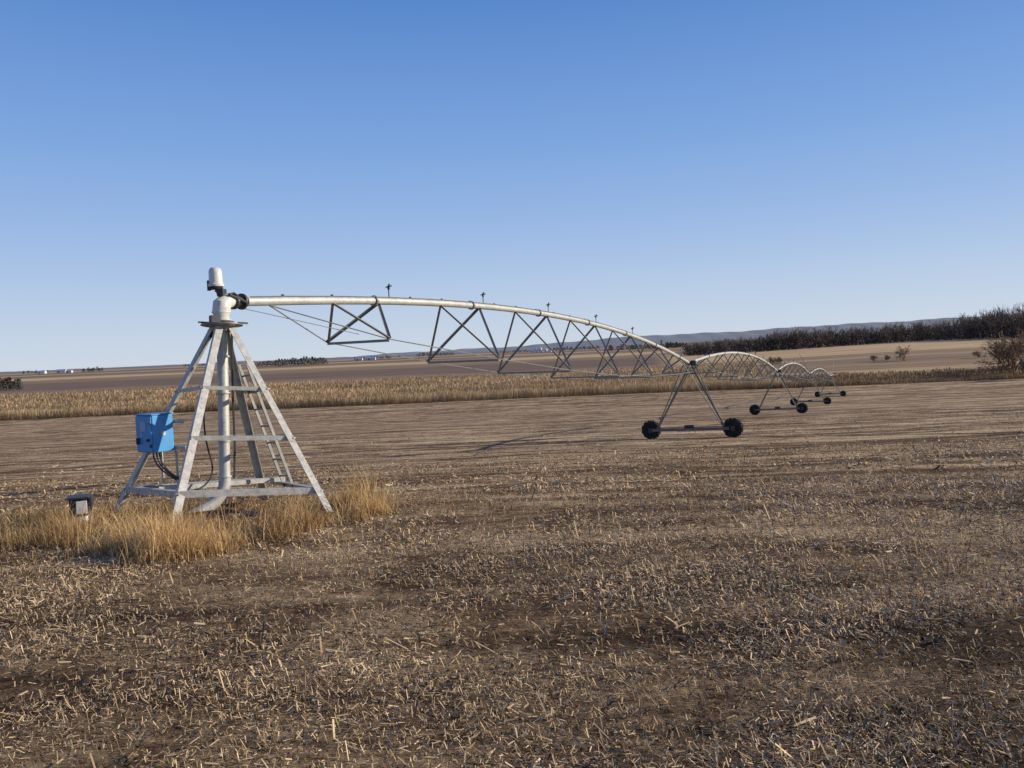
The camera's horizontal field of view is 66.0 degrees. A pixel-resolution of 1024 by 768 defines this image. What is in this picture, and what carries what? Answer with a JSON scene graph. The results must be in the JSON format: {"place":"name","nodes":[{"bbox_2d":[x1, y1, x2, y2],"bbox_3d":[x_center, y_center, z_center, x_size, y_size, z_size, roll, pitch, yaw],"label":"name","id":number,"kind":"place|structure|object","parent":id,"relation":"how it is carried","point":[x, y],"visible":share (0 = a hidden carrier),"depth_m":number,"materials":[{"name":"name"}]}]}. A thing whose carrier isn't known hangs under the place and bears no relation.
{"place":"outdoors","nodes":[
{"label":"outdoors","id":0,"kind":"place"},
{"bbox_2d":[114,267,332,519],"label":"pivot tower","id":1,"kind":"structure","parent":0,"point":[220,325],"depth_m":13.88,"materials":[{"name":"silver metal"}]},
{"bbox_2d":[134,412,188,483],"bbox_3d":[-6.167,1.154,13.771,0.944,1.295,0.589,-1,3,29],"label":"control panel","id":2,"kind":"object","parent":1,"relation":"attached to","point":[154,432],"visible":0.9,"depth_m":13.63,"materials":[{"name":"blue paint"}]},
{"bbox_2d":[134,412,173,451],"bbox_3d":[-6.230,0.832,13.755,0.500,0.645,0.441,-1,3,32],"label":"door","id":3,"kind":"structure","parent":2,"relation":"in","point":[144,446],"depth_m":13.57,"materials":[{"name":"blue paint"}]},
{"bbox_2d":[246,284,833,380],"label":"pivot irrigation arm","id":4,"kind":"object","parent":1,"relation":"attached to","point":[373,301],"visible":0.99,"depth_m":24.42},
{"bbox_2d":[0,362,799,420],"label":"corn field","id":5,"kind":"structure","parent":0,"point":[284,395],"depth_m":238.72,"materials":[{"name":"beige plant"}]},
{"bbox_2d":[0,313,1021,372],"bbox_3d":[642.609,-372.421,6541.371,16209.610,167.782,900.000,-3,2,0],"label":"hills","id":6,"kind":"structure","parent":0,"point":[696,337],"depth_m":6545.87,"materials":[{"name":"grey"}]},
{"bbox_2d":[0,329,1023,767],"bbox_3d":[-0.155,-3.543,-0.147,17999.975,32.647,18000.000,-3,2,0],"label":"ground","id":7,"kind":"structure","parent":0,"point":[554,417],"depth_m":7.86,"materials":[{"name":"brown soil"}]},
{"bbox_2d":[0,376,22,390],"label":"distant grove","id":8,"kind":"object","parent":7,"relation":"on","point":[8,381],"visible":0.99,"depth_m":556.32,"materials":[{"name":"green plant"}]},
{"bbox_2d":[65,493,95,526],"bbox_3d":[-6.666,2.028,12.206,0.375,0.595,0.411,-3,3,-20],"label":"water flow meter","id":9,"kind":"object","parent":7,"relation":"on","point":[78,501],"visible":0.62,"depth_m":12.11,"materials":[{"name":"white paint"}]},
{"bbox_2d":[255,355,327,366],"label":"evergreen windbreak","id":10,"kind":"object","parent":7,"relation":"on","point":[293,359],"visible":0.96,"depth_m":1397.96,"materials":[{"name":"green plant"}]},
{"bbox_2d":[22,342,685,373],"bbox_3d":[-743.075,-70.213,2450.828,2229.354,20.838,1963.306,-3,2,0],"label":"distant trees","id":11,"kind":"object","parent":7,"relation":"on","point":[670,345],"visible":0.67,"depth_m":2405.21,"materials":[{"name":"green plant"}]},
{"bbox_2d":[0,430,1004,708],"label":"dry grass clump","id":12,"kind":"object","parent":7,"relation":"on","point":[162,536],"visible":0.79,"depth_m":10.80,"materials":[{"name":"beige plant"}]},
{"bbox_2d":[531,347,551,352],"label":"grain silos","id":13,"kind":"object","parent":7,"relation":"on","point":[540,349],"visible":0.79,"depth_m":2493.67,"materials":[{"name":"white metal"}]},
{"bbox_2d":[641,360,743,438],"bbox_3d":[10.201,0.943,45.095,5.498,4.581,2.471,-2,2,4],"label":"irrigation drive unit","id":14,"kind":"object","parent":7,"relation":"on","point":[729,427],"visible":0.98,"depth_m":44.80,"materials":[{"name":"metal"}]},
{"bbox_2d":[768,355,776,364],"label":"bare shrub","id":15,"kind":"object","parent":7,"relation":"on","point":[770,359],"visible":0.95,"depth_m":369.44,"materials":[{"name":"brown plant"}]},
{"bbox_2d":[749,369,807,414],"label":"irrigation drive unit","id":16,"kind":"object","parent":7,"relation":"on","point":[754,409],"visible":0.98,"depth_m":81.85,"materials":[{"name":"metal"}]},
{"bbox_2d":[790,373,830,404],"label":"irrigation drive unit","id":17,"kind":"object","parent":7,"relation":"on","point":[826,400],"visible":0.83,"depth_m":117.77,"materials":[{"name":"metal"}]},
{"bbox_2d":[815,376,845,396],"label":"irrigation drive unit","id":18,"kind":"object","parent":7,"relation":"on","point":[841,393],"visible":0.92,"depth_m":155.99,"materials":[{"name":"metal"}]},
{"bbox_2d":[680,303,1023,355],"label":"bare tree line","id":19,"kind":"object","parent":7,"relation":"on","point":[985,326],"visible":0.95,"depth_m":647.27,"materials":[{"name":"brown plant"}]},
{"bbox_2d":[737,365,1023,389],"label":"rough grass","id":20,"kind":"structure","parent":7,"relation":"on","point":[907,377],"depth_m":208.63,"materials":[{"name":"brown plant"}]},
{"bbox_2d":[894,345,910,360],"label":"bare shrub","id":21,"kind":"object","parent":7,"relation":"on","point":[903,351],"visible":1,"depth_m":339.90,"materials":[{"name":"brown plant"}]},
{"bbox_2d":[972,350,984,357],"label":"bare shrub","id":22,"kind":"object","parent":7,"relation":"on","point":[977,354],"visible":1,"depth_m":329.77,"materials":[{"name":"brown plant"}]},
{"bbox_2d":[974,335,1023,371],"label":"bare tree","id":23,"kind":"object","parent":7,"relation":"on","point":[994,354],"visible":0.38,"depth_m":226.18,"materials":[{"name":"brown plant"}]},
{"bbox_2d":[985,332,1023,373],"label":"bare tree","id":24,"kind":"object","parent":7,"relation":"on","point":[1017,350],"visible":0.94,"depth_m":213.98,"materials":[{"name":"brown plant"}]},
{"bbox_2d":[988,350,1022,370],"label":"bare tree","id":25,"kind":"object","parent":7,"relation":"on","point":[1003,359],"visible":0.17,"depth_m":233.55,"materials":[{"name":"brown plant"}]},
{"bbox_2d":[1015,325,1023,373],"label":"bare tree","id":26,"kind":"object","parent":7,"relation":"on","point":[1022,337],"visible":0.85,"depth_m":206.92,"materials":[{"name":"brown plant"}]},
{"bbox_2d":[1016,358,1023,371],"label":"bare tree","id":27,"kind":"object","parent":7,"relation":"on","point":[1021,364],"visible":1,"depth_m":189.92,"materials":[{"name":"brown plant"}]},
{"bbox_2d":[0,0,1023,371],"label":"sky","id":28,"kind":"structure","parent":0,"point":[651,167],"materials":[{"name":"blue"}]}
]}

